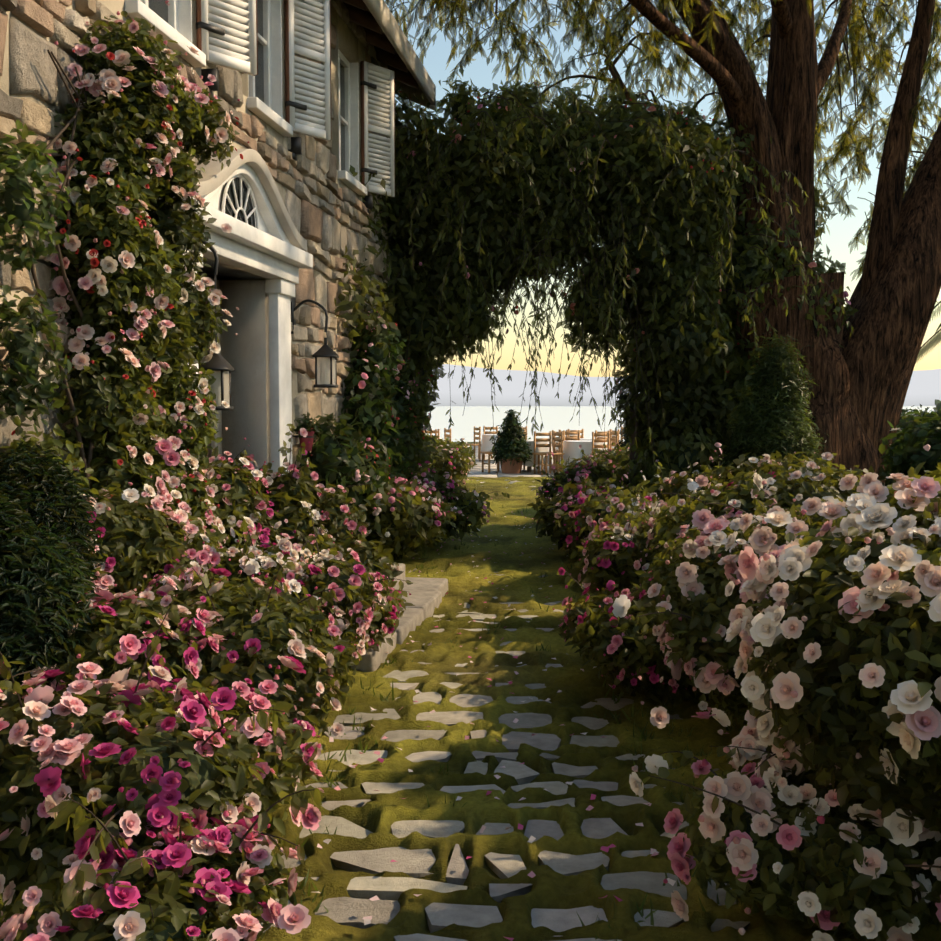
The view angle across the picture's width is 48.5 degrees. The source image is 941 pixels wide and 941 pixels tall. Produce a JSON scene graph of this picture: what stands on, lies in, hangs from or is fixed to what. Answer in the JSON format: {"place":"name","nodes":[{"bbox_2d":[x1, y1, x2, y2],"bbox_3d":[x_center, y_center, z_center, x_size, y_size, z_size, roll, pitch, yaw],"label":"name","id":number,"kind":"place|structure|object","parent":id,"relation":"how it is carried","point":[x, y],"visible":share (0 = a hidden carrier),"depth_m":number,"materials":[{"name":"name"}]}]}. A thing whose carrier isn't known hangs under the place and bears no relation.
{"place":"outdoors","nodes":[
{"label":"outdoors","id":0,"kind":"place"},
{"bbox_2d":[384,0,940,376],"label":"sky","id":1,"kind":"structure","parent":0,"point":[842,232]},
{"bbox_2d":[423,406,935,441],"bbox_3d":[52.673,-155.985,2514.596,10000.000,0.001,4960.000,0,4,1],"label":"lake water","id":2,"kind":"structure","parent":0,"point":[556,418],"depth_m":168.47,"materials":[{"name":"white liquid"}]},
{"bbox_2d":[428,364,940,476],"bbox_3d":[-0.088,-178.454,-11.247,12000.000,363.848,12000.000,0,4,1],"label":"terrain","id":3,"kind":"structure","parent":0,"point":[924,388],"depth_m":2298.68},
{"bbox_2d":[0,0,383,469],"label":"house wall","id":4,"kind":"structure","parent":3,"relation":"on","point":[350,47],"depth_m":7.45,"materials":[{"name":"grey stone"}]},
{"bbox_2d":[0,0,392,475],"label":"house wall stones","id":5,"kind":"object","parent":4,"relation":"attached to","point":[33,70],"visible":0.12,"depth_m":7.29,"materials":[{"name":"beige stone"}]},
{"bbox_2d":[125,0,366,472],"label":"door surround and frames","id":6,"kind":"object","parent":4,"relation":"attached to","point":[271,248],"visible":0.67,"depth_m":7.40,"materials":[{"name":"white wood"}]},
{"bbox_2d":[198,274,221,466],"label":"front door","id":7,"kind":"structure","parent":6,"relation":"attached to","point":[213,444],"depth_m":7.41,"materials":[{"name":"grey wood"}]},
{"bbox_2d":[148,0,344,428],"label":"window glass","id":8,"kind":"object","parent":6,"relation":"in","point":[159,8],"visible":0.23,"depth_m":7.44,"materials":[{"name":"grey glass"}]},
{"bbox_2d":[199,239,338,437],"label":"wall lanterns","id":9,"kind":"object","parent":4,"relation":"attached to","point":[218,362],"visible":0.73,"depth_m":7.80,"materials":[{"name":"metal"}]},
{"bbox_2d":[205,357,335,405],"bbox_3d":[-1.240,-0.597,6.802,0.154,0.370,2.334,1,4,9],"label":"lantern glass","id":10,"kind":"object","parent":9,"relation":"on","point":[318,372],"visible":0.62,"depth_m":7.82,"materials":[{"name":"glass"}]},
{"bbox_2d":[212,370,329,405],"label":"lantern candles","id":11,"kind":"object","parent":9,"relation":"in","point":[219,392],"depth_m":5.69},
{"bbox_2d":[196,0,376,212],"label":"shutter hardware","id":12,"kind":"object","parent":4,"relation":"attached to","point":[296,147],"visible":0.67,"depth_m":7.71,"materials":[{"name":"metal"}]},
{"bbox_2d":[196,0,394,196],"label":"window shutters","id":13,"kind":"object","parent":12,"relation":"attached to","point":[307,26],"depth_m":7.80,"materials":[{"name":"white wood"}]},
{"bbox_2d":[298,431,314,450],"bbox_3d":[-1.232,-0.223,7.854,0.130,0.150,0.130,1,4,9],"label":"flower pot","id":14,"kind":"object","parent":4,"relation":"attached to","point":[308,446],"depth_m":7.82,"materials":[{"name":"brown ceramic"}]},
{"bbox_2d":[340,0,435,110],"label":"roof","id":15,"kind":"structure","parent":4,"relation":"attached to","point":[386,38],"depth_m":9.80,"materials":[{"name":"grey"}]},
{"bbox_2d":[351,563,447,671],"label":"door steps","id":16,"kind":"structure","parent":3,"relation":"on","point":[426,596],"depth_m":7.08,"materials":[{"name":"grey stone"}]},
{"bbox_2d":[0,0,940,940],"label":"rose flowers","id":17,"kind":"object","parent":3,"relation":"on","point":[918,712],"visible":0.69,"depth_m":2.90,"materials":[{"name":"pink plant"}]},
{"bbox_2d":[0,0,940,922],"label":"stems","id":18,"kind":"object","parent":3,"relation":"on","point":[70,290],"visible":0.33,"depth_m":10.54,"materials":[{"name":"plant"}]},
{"bbox_2d":[0,11,940,940],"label":"rose and shrub leaves","id":19,"kind":"object","parent":18,"relation":"attached to","point":[816,715],"visible":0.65,"depth_m":4.81,"materials":[{"name":"green plant"}]},
{"bbox_2d":[25,476,940,940],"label":"grass lawn","id":20,"kind":"structure","parent":3,"relation":"on","point":[475,810],"depth_m":4.20,"materials":[{"name":"green plant"}]},
{"bbox_2d":[287,512,729,940],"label":"fallen petals","id":21,"kind":"object","parent":20,"relation":"on","point":[531,874],"visible":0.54,"depth_m":3.87,"materials":[{"name":"plant"}]},
{"bbox_2d":[260,525,795,940],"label":"stepping stones","id":22,"kind":"object","parent":3,"relation":"on","point":[356,908],"visible":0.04,"depth_m":3.62,"materials":[{"name":"stone"}]},
{"bbox_2d":[464,446,613,487],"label":"terrace paving","id":23,"kind":"structure","parent":3,"relation":"on","point":[476,471],"depth_m":23.03,"materials":[{"name":"stone"}]},
{"bbox_2d":[500,458,522,473],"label":"topiary pots","id":24,"kind":"object","parent":23,"relation":"on","point":[508,468],"visible":0.12,"depth_m":22.31,"materials":[{"name":"brown ceramic"}]},
{"bbox_2d":[437,434,606,471],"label":"tablecloths","id":25,"kind":"object","parent":23,"relation":"on","point":[571,449],"visible":0.15,"depth_m":22.48,"materials":[{"name":"white fabric"}]},
{"bbox_2d":[423,426,625,474],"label":"wooden chairs","id":26,"kind":"object","parent":23,"relation":"on","point":[608,438],"visible":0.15,"depth_m":22.68,"materials":[{"name":"brown wood"}]},
{"bbox_2d":[568,249,638,487],"bbox_3d":[0.504,-0.875,11.538,2.687,3.330,0.100,0,4,1],"label":"garden arch frame","id":27,"kind":"object","parent":3,"relation":"on","point":[632,436],"depth_m":11.50,"materials":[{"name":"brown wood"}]},
{"bbox_2d":[604,0,940,483],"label":"tree trunk","id":28,"kind":"object","parent":3,"relation":"on","point":[862,378],"visible":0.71,"depth_m":11.35,"materials":[{"name":"brown plant"}]},
{"bbox_2d":[385,0,940,363],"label":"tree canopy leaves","id":29,"kind":"object","parent":28,"relation":"attached to","point":[611,44],"visible":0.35,"depth_m":11.93,"materials":[{"name":"green plant"}]}
]}

